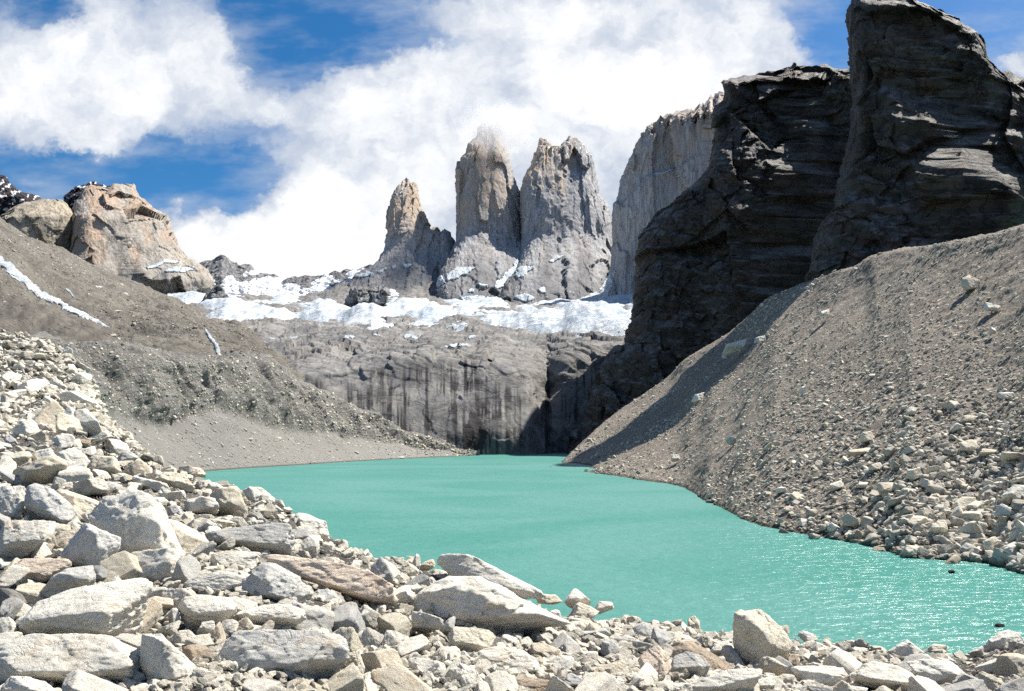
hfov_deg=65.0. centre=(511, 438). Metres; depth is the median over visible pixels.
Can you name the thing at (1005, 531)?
scree stones
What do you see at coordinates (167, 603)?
boulder
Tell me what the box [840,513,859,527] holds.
boulder
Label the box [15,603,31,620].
boulder
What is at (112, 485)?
boulder
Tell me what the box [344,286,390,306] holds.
outcrop
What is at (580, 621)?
boulder
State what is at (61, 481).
boulder
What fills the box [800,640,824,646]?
boulder
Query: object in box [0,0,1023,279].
sky
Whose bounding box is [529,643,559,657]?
boulder
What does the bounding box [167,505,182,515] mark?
boulder
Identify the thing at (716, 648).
boulder
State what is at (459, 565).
boulder
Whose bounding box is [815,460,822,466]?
boulder
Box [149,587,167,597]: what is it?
boulder
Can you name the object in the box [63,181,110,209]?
dark summit
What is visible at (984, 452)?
boulder
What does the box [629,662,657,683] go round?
boulder
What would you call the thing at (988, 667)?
boulder
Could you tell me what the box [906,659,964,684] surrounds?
boulder
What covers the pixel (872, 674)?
boulder
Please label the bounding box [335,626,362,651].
boulder
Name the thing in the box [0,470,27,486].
boulder
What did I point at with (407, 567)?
boulder
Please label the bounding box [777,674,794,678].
boulder
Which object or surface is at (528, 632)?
boulder
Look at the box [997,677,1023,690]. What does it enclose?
boulder
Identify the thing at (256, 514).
boulder
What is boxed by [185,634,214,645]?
boulder
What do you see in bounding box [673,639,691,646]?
boulder
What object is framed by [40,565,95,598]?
boulder
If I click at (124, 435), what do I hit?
bank stones
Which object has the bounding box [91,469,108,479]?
boulder
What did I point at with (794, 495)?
boulder
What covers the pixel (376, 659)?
boulder
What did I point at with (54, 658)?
boulder
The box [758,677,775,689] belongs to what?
boulder
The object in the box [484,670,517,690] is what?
boulder
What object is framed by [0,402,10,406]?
boulder
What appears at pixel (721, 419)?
boulder
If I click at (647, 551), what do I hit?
lake
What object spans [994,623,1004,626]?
boulder
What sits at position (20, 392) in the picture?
boulder
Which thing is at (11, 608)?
boulder
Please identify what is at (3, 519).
boulder
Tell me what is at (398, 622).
boulder
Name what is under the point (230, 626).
boulder
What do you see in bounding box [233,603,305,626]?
boulder
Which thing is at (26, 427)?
boulder
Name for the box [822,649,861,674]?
boulder
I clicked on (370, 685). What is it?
boulder
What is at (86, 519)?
boulder
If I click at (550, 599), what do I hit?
boulder
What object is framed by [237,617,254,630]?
boulder
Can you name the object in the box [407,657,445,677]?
boulder
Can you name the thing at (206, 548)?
boulder
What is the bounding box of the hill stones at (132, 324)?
[0,223,270,353]
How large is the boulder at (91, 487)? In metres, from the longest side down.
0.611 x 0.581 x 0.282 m
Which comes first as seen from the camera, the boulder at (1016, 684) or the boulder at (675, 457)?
the boulder at (1016, 684)
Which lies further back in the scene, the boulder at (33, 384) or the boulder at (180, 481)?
the boulder at (33, 384)
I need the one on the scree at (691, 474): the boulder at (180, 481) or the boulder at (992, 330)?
the boulder at (992, 330)
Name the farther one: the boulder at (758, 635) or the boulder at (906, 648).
the boulder at (906, 648)
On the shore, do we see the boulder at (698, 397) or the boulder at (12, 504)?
the boulder at (12, 504)
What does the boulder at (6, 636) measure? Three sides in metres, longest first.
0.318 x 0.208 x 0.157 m
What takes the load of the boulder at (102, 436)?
on the shore
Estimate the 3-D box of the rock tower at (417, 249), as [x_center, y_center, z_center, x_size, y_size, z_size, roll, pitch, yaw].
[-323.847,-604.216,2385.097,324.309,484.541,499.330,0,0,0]
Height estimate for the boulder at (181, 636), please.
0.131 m
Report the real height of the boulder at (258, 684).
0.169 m
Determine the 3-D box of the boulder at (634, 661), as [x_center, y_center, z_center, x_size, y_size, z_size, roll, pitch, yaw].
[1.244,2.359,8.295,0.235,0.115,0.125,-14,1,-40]
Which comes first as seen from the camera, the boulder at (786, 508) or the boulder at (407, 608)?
the boulder at (407, 608)
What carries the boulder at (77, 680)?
on the shore
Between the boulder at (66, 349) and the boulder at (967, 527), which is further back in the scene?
the boulder at (967, 527)
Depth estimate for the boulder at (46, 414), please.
26.73 m
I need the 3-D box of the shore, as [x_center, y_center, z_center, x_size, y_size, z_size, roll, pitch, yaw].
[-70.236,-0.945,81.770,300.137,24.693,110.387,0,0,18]
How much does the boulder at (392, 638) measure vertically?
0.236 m
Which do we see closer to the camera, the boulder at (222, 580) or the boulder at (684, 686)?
the boulder at (684, 686)
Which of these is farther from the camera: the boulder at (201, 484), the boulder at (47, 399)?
the boulder at (47, 399)
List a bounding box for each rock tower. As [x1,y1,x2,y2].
[347,177,454,290]
[436,123,520,299]
[497,135,612,303]
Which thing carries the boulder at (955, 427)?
on the scree at (691, 474)
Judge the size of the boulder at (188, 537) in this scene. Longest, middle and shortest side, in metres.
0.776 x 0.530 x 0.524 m
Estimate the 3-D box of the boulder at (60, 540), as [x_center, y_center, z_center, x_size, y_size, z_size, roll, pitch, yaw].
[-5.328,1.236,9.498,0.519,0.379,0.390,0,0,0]
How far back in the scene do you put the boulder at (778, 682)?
7.86 m
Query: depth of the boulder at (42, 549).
8.91 m
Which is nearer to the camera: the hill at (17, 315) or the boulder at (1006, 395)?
the boulder at (1006, 395)
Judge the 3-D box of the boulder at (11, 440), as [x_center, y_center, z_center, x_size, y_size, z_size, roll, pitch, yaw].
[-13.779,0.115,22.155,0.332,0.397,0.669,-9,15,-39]
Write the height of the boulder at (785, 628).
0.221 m
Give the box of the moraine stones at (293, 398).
[1,328,470,469]
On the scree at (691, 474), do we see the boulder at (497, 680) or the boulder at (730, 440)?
the boulder at (730, 440)
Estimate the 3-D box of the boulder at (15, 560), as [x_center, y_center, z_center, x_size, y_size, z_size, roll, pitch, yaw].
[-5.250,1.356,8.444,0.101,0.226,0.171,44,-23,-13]
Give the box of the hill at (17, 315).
[0,217,304,380]
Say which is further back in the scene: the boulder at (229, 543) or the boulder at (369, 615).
the boulder at (229, 543)
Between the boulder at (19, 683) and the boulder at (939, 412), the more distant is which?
the boulder at (939, 412)
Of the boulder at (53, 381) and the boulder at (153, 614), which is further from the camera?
the boulder at (53, 381)
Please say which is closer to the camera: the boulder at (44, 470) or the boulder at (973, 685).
the boulder at (973, 685)
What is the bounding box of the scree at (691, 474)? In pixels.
[549,224,1023,572]
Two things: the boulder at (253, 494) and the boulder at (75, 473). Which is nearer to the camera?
the boulder at (75, 473)
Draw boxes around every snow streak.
[0,256,108,327]
[205,328,220,354]
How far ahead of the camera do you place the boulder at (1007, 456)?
61.99 m
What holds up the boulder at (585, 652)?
on the shore
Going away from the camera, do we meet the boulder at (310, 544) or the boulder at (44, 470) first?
the boulder at (310, 544)
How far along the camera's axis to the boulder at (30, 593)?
7.15 m
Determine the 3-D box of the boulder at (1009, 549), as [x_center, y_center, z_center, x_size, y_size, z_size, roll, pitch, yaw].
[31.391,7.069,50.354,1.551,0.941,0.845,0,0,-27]
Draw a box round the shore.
[0,332,1023,690]
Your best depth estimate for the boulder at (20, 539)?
8.74 m
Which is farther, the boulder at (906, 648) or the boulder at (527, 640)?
the boulder at (906, 648)
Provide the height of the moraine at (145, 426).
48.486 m
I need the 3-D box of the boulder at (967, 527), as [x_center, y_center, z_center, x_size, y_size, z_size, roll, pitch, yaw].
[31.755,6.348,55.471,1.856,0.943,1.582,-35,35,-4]
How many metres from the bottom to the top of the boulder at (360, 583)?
0.616 m
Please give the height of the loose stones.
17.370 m
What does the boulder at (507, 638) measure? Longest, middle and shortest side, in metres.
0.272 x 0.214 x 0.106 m
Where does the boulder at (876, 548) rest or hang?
on the scree at (691, 474)
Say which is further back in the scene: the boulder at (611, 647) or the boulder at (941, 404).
the boulder at (941, 404)
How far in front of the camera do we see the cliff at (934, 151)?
263.50 m
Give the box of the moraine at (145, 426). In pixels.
[0,327,479,470]
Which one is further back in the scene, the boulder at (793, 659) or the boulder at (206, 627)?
the boulder at (793, 659)
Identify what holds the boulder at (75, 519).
on the shore
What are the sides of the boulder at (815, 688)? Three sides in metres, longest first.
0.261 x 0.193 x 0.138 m
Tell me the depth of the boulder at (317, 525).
17.97 m
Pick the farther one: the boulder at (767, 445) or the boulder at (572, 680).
the boulder at (767, 445)
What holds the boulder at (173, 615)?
on the shore
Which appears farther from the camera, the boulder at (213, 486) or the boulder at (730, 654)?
the boulder at (213, 486)
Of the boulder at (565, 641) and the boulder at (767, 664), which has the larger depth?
the boulder at (767, 664)
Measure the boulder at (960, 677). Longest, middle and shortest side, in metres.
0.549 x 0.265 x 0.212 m
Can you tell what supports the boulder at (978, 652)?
on the shore
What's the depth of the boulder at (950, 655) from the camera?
17.57 m
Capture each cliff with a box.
[566,62,852,453]
[805,0,1023,280]
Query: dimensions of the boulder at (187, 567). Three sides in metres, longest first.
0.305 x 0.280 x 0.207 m
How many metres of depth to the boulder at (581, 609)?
14.59 m
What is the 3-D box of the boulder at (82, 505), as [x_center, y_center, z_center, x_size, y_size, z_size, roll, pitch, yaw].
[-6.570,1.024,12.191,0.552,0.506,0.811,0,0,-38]
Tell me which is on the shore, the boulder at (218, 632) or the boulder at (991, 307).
the boulder at (218, 632)
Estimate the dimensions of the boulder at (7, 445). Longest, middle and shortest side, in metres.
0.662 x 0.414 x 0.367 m
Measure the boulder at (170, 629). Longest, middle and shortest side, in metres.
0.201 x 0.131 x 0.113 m
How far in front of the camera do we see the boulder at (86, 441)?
23.07 m
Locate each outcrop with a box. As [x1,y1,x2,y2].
[201,283,228,301]
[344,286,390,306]
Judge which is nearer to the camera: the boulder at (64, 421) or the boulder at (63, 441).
the boulder at (63, 441)
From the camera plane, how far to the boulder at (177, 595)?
7.08 m
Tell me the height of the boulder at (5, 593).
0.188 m
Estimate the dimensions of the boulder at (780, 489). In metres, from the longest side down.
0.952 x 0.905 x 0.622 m
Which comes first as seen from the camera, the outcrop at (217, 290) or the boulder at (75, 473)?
the boulder at (75, 473)
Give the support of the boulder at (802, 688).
on the shore
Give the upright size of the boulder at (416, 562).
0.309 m
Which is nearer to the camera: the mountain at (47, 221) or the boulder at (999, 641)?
the boulder at (999, 641)
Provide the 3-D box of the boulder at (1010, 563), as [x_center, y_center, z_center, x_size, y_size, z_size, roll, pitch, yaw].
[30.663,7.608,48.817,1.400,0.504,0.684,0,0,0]
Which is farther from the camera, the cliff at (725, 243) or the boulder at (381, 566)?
the cliff at (725, 243)
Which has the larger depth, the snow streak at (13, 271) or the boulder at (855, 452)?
the snow streak at (13, 271)
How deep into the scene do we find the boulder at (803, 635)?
16.37 m
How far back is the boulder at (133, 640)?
5.75 m
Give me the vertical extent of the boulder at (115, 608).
0.526 m
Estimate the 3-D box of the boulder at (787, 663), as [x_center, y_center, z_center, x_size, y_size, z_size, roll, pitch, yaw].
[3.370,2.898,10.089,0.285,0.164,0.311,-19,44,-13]
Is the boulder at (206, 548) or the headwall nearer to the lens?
the boulder at (206, 548)
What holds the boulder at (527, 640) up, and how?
on the shore
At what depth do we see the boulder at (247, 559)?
9.34 m
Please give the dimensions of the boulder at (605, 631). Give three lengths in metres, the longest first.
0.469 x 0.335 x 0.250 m
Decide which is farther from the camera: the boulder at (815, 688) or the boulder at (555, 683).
the boulder at (815, 688)
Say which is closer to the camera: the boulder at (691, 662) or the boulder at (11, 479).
the boulder at (691, 662)
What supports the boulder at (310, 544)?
on the shore
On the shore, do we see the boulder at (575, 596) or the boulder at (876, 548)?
the boulder at (575, 596)
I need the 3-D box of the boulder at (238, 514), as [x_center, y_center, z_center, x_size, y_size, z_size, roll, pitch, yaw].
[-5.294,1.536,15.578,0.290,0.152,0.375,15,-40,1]
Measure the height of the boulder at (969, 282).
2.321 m
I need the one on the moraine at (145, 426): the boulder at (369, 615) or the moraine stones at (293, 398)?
the moraine stones at (293, 398)
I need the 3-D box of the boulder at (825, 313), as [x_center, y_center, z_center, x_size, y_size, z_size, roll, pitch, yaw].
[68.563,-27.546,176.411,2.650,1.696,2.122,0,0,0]
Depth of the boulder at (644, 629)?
10.92 m
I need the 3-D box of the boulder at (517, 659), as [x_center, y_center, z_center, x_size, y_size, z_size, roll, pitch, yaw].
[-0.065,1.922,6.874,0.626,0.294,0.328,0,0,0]
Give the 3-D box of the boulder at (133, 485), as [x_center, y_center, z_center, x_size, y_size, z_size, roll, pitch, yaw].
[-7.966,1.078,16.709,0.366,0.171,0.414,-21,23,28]
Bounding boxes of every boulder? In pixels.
[0,380,4,391]
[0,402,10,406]
[0,441,11,448]
[0,451,31,465]
[0,456,16,470]
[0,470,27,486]
[0,485,25,519]
[0,513,10,529]
[0,520,56,561]
[0,564,29,588]
[0,588,26,604]
[0,598,23,620]
[0,617,16,632]
[0,631,22,644]
[0,633,140,683]
[0,676,55,690]
[1,371,21,381]
[4,389,26,395]
[4,558,20,569]
[5,434,17,446]
[9,419,39,435]
[12,455,67,486]
[14,558,71,582]
[15,578,152,636]
[15,582,45,604]
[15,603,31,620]
[17,379,49,389]
[20,392,35,397]
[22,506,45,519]
[24,483,82,524]
[24,543,51,557]
[25,413,34,417]
[28,430,48,440]
[31,448,54,460]
[32,400,63,425]
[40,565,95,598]
[41,520,70,535]
[42,396,53,402]
[47,527,79,548]
[50,377,66,389]
[52,433,74,448]
[52,477,65,484]
[55,412,87,436]
[56,447,89,467]
[56,489,98,522]
[57,465,91,482]
[59,391,98,405]
[60,523,120,566]
[62,346,72,354]
[62,669,127,690]
[64,407,74,415]
[67,517,79,524]
[71,372,91,384]
[71,439,81,447]
[72,478,108,495]
[74,409,101,435]
[75,438,90,444]
[80,446,95,455]
[85,513,89,522]
[87,455,121,477]
[87,488,184,556]
[88,430,111,443]
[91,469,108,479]
[93,565,107,581]
[99,551,141,582]
[106,439,129,454]
[107,482,121,489]
[114,633,140,649]
[118,451,138,461]
[119,460,133,467]
[125,460,152,474]
[126,482,137,489]
[131,547,179,581]
[132,476,170,492]
[139,600,162,633]
[140,633,196,681]
[147,679,160,684]
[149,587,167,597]
[149,596,174,609]
[154,472,194,492]
[158,620,180,636]
[159,490,184,501]
[161,588,191,608]
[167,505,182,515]
[168,608,180,623]
[168,630,194,643]
[169,519,208,550]
[171,554,199,587]
[176,467,205,477]
[178,594,237,629]
[182,644,213,660]
[183,571,245,591]
[184,496,218,514]
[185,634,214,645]
[190,541,216,556]
[191,668,210,676]
[196,480,206,488]
[197,519,216,531]
[197,621,214,634]
[205,523,295,555]
[207,482,222,491]
[209,519,235,528]
[209,550,259,569]
[210,485,247,515]
[211,621,225,641]
[215,537,235,550]
[216,628,349,678]
[222,619,238,634]
[231,596,256,621]
[233,511,246,516]
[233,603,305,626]
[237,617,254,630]
[240,562,313,602]
[241,677,281,690]
[243,487,275,503]
[247,509,262,519]
[258,517,270,523]
[265,554,398,603]
[290,513,329,539]
[292,528,313,539]
[292,602,334,631]
[300,535,319,558]
[302,679,326,690]
[315,589,341,604]
[322,663,363,690]
[332,604,365,633]
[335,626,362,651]
[347,651,364,675]
[359,605,380,631]
[360,627,383,648]
[360,648,403,671]
[364,672,377,690]
[370,557,401,581]
[370,661,432,690]
[377,612,409,636]
[382,630,402,645]
[387,556,418,576]
[389,585,415,605]
[393,634,430,657]
[394,603,413,615]
[404,574,430,585]
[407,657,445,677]
[408,576,570,632]
[411,611,443,634]
[412,554,420,568]
[420,559,435,570]
[436,646,455,657]
[437,554,543,598]
[439,616,455,634]
[443,656,460,682]
[449,626,495,651]
[449,663,482,690]
[455,686,468,690]
[472,646,540,672]
[474,681,490,690]
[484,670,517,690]
[501,634,517,643]
[515,676,548,690]
[520,636,532,647]
[524,627,557,635]
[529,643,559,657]
[536,594,561,604]
[545,675,574,690]
[550,631,580,654]
[552,655,574,669]
[562,620,591,626]
[564,588,590,607]
[564,673,582,689]
[567,602,598,617]
[575,672,619,690]
[579,628,611,637]
[580,651,597,659]
[593,660,632,675]
[595,601,613,613]
[600,640,619,655]
[614,637,653,647]
[618,681,627,690]
[626,657,638,664]
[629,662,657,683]
[633,622,652,638]
[638,646,671,674]
[651,627,671,645]
[669,641,733,670]
[669,682,692,690]
[671,454,679,461]
[671,651,709,676]
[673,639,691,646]
[687,616,699,628]
[690,668,762,690]
[691,392,703,401]
[710,641,733,656]
[718,416,725,422]
[721,645,744,665]
[722,339,746,355]
[726,436,735,444]
[732,609,793,665]
[736,683,759,690]
[754,335,765,342]
[754,656,787,675]
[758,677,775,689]
[764,442,771,449]
[770,677,785,688]
[775,656,794,675]
[776,487,786,493]
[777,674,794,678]
[779,528,788,532]
[781,506,793,511]
[781,625,789,633]
[787,653,799,665]
[789,491,802,499]
[790,665,847,685]
[793,684,807,690]
[797,630,817,641]
[799,386,806,393]
[799,518,806,526]
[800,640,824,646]
[807,685,831,690]
[808,533,819,538]
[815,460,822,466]
[818,309,829,316]
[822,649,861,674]
[827,480,843,490]
[827,522,839,531]
[832,680,852,690]
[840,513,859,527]
[845,448,870,455]
[849,661,913,690]
[850,685,867,690]
[857,482,868,487]
[860,431,874,441]
[868,462,881,469]
[873,545,886,550]
[877,482,894,492]
[877,527,882,532]
[887,640,932,658]
[899,654,930,675]
[901,446,916,454]
[901,545,918,556]
[905,407,917,414]
[906,467,920,479]
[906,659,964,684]
[907,675,944,690]
[908,515,928,525]
[923,465,940,473]
[927,644,947,652]
[928,520,947,534]
[936,410,942,415]
[938,402,944,407]
[942,679,991,690]
[944,554,960,563]
[946,653,955,661]
[950,423,962,432]
[952,497,975,510]
[952,673,977,683]
[955,521,987,538]
[959,415,977,421]
[959,439,978,452]
[959,543,973,552]
[961,275,979,290]
[968,646,983,657]
[974,658,996,672]
[977,671,1003,690]
[978,448,996,456]
[982,536,997,550]
[983,302,1000,311]
[983,630,1023,652]
[989,327,995,333]
[993,653,1023,676]
[994,504,1015,516]
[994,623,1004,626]
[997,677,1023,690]
[998,392,1014,398]
[1000,452,1018,460]
[1002,485,1023,499]
[1003,544,1016,554]
[1006,560,1017,565]
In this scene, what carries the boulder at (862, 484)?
on the scree at (691, 474)
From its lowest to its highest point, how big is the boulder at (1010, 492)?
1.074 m
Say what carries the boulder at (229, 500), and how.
on the shore
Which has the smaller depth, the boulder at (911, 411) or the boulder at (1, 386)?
the boulder at (1, 386)
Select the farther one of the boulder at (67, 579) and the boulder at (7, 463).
the boulder at (7, 463)
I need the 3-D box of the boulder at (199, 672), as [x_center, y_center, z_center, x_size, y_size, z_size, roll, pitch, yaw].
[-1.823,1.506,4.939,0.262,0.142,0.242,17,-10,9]
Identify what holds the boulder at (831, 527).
on the scree at (691, 474)
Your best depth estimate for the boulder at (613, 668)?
7.05 m
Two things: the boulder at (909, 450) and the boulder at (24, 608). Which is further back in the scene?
the boulder at (909, 450)
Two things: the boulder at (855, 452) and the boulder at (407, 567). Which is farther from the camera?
the boulder at (855, 452)
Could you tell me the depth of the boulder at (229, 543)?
10.96 m
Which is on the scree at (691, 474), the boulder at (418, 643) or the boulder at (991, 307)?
the boulder at (991, 307)
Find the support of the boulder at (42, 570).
on the shore
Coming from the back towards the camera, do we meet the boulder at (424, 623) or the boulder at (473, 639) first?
the boulder at (424, 623)
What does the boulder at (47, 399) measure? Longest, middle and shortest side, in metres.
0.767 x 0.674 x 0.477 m
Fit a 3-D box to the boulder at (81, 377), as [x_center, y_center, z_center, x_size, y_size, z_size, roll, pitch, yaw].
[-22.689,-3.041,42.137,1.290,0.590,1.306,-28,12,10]
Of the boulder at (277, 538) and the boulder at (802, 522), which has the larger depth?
the boulder at (802, 522)
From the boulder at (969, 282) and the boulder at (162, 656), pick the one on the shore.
the boulder at (162, 656)
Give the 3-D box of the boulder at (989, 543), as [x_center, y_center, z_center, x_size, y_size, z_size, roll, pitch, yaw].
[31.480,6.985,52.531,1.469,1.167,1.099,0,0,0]
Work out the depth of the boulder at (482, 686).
5.72 m
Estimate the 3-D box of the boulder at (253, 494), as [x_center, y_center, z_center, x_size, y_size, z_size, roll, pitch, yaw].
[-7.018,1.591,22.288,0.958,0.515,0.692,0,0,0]
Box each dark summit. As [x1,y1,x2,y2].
[0,175,40,215]
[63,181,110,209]
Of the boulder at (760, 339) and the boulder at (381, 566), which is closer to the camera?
the boulder at (381, 566)
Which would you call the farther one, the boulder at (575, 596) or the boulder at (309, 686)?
the boulder at (575, 596)
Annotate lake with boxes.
[200,453,1023,654]
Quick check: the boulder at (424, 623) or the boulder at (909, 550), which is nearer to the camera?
the boulder at (424, 623)
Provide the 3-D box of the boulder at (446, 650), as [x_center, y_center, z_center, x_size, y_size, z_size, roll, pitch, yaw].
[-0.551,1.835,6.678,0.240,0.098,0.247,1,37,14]
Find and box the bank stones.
[0,331,150,457]
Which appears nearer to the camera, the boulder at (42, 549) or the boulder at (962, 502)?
the boulder at (42, 549)
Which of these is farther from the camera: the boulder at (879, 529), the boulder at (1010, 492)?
the boulder at (879, 529)
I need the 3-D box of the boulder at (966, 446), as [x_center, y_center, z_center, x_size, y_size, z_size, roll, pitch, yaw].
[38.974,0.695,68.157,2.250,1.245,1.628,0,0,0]
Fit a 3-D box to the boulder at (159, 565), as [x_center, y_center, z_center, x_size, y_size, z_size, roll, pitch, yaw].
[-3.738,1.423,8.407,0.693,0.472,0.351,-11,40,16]
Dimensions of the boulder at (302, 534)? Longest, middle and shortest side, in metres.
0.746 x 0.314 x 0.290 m
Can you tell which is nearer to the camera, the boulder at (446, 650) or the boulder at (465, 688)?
the boulder at (465, 688)
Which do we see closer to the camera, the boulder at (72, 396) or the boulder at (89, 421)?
the boulder at (89, 421)
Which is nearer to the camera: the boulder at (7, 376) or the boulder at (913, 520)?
the boulder at (7, 376)
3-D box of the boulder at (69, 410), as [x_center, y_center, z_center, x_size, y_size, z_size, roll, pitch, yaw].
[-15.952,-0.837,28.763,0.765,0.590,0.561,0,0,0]
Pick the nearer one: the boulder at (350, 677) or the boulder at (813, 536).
the boulder at (350, 677)
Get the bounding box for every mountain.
[0,199,72,250]
[69,183,214,293]
[603,91,723,296]
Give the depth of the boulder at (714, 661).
8.61 m
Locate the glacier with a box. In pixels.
[168,285,633,360]
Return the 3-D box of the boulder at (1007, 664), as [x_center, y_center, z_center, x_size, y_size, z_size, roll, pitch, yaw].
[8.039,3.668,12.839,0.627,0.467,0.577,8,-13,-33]
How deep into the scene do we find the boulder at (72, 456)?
17.45 m
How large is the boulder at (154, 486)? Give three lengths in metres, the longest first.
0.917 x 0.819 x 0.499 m
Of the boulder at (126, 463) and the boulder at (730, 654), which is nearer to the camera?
the boulder at (730, 654)
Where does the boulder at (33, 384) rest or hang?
on the shore
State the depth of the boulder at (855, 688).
8.53 m
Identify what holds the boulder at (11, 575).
on the shore
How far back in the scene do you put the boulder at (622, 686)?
6.50 m
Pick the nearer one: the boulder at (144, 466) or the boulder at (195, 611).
the boulder at (195, 611)
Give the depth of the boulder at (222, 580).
7.99 m
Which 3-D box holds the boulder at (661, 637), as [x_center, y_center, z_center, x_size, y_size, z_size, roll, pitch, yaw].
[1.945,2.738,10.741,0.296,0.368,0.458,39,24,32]
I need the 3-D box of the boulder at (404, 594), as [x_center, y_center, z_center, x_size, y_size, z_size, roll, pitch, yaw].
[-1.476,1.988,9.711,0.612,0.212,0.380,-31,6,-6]
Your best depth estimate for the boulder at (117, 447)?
26.47 m
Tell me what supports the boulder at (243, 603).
on the shore
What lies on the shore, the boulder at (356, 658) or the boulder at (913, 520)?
the boulder at (356, 658)
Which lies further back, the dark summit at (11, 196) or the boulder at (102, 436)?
the dark summit at (11, 196)
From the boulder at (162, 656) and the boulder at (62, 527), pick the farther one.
the boulder at (62, 527)
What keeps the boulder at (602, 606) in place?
on the shore
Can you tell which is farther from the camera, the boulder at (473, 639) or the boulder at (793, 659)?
the boulder at (793, 659)
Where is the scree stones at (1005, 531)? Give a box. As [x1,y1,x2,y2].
[570,226,1023,573]
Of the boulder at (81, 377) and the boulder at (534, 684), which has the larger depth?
the boulder at (81, 377)
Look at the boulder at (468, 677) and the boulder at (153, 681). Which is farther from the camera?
the boulder at (468, 677)
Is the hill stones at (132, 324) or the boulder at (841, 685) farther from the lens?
the hill stones at (132, 324)
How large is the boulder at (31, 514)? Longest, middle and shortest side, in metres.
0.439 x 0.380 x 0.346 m
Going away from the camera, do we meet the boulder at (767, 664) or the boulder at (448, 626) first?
the boulder at (448, 626)
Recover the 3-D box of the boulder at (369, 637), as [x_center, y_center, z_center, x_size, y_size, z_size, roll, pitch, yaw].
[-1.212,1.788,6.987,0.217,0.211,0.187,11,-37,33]
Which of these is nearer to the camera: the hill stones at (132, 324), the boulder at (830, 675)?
the boulder at (830, 675)
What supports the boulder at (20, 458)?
on the shore
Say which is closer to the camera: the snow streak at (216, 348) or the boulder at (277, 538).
the boulder at (277, 538)
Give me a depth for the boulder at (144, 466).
20.23 m
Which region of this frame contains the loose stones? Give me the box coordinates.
[0,331,1023,690]
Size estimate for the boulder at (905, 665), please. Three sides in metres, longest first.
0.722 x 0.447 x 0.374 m
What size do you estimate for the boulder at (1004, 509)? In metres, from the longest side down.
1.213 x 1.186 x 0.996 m
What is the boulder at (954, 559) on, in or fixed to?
on the scree at (691, 474)
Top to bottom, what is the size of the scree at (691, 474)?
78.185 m
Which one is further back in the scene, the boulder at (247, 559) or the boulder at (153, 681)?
the boulder at (247, 559)
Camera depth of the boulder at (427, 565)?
15.52 m
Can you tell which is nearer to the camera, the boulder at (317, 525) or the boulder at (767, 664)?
the boulder at (767, 664)
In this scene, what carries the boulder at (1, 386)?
on the shore
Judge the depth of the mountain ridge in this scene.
2525.91 m
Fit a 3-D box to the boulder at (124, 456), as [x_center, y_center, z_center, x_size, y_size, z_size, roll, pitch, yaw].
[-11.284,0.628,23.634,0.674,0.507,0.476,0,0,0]
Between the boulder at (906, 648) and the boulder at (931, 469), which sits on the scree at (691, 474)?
the boulder at (931, 469)
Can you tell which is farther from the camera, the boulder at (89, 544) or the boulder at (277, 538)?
the boulder at (277, 538)
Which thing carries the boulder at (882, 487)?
on the scree at (691, 474)
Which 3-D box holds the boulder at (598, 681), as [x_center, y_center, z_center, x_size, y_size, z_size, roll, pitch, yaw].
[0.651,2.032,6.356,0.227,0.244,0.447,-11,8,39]
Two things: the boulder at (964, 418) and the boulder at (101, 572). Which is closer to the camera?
the boulder at (101, 572)
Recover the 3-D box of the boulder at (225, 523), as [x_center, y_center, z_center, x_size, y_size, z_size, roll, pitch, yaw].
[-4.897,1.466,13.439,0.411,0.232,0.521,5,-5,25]
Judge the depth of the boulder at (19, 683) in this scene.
4.62 m
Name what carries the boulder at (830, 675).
on the shore
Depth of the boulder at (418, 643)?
6.57 m
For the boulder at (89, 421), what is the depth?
25.23 m
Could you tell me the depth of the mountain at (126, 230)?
1678.12 m
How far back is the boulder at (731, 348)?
237.10 m
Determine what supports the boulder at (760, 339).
on the scree at (691, 474)
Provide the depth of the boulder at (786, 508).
73.21 m
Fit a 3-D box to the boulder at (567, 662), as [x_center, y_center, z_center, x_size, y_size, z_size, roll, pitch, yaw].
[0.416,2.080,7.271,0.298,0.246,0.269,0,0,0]
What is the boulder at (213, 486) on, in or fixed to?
on the shore
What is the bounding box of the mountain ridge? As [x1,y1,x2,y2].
[200,255,371,295]
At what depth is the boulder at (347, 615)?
7.50 m
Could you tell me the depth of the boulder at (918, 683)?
8.68 m
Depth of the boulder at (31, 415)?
27.95 m
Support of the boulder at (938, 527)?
on the scree at (691, 474)
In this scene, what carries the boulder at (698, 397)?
on the scree at (691, 474)
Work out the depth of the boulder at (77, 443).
22.23 m
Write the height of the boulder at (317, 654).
0.439 m
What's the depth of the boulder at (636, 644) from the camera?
9.77 m
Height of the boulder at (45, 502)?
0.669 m
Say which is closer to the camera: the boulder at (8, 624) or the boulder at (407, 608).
the boulder at (8, 624)
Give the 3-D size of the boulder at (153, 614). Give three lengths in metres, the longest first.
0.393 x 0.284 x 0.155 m
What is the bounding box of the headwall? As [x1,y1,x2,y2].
[166,281,632,454]
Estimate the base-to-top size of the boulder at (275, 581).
0.472 m
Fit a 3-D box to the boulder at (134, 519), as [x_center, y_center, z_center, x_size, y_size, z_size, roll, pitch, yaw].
[-4.440,1.086,9.475,1.199,0.996,0.867,0,0,0]
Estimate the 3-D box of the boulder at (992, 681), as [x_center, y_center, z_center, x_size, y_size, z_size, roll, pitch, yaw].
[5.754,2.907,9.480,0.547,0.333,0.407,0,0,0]

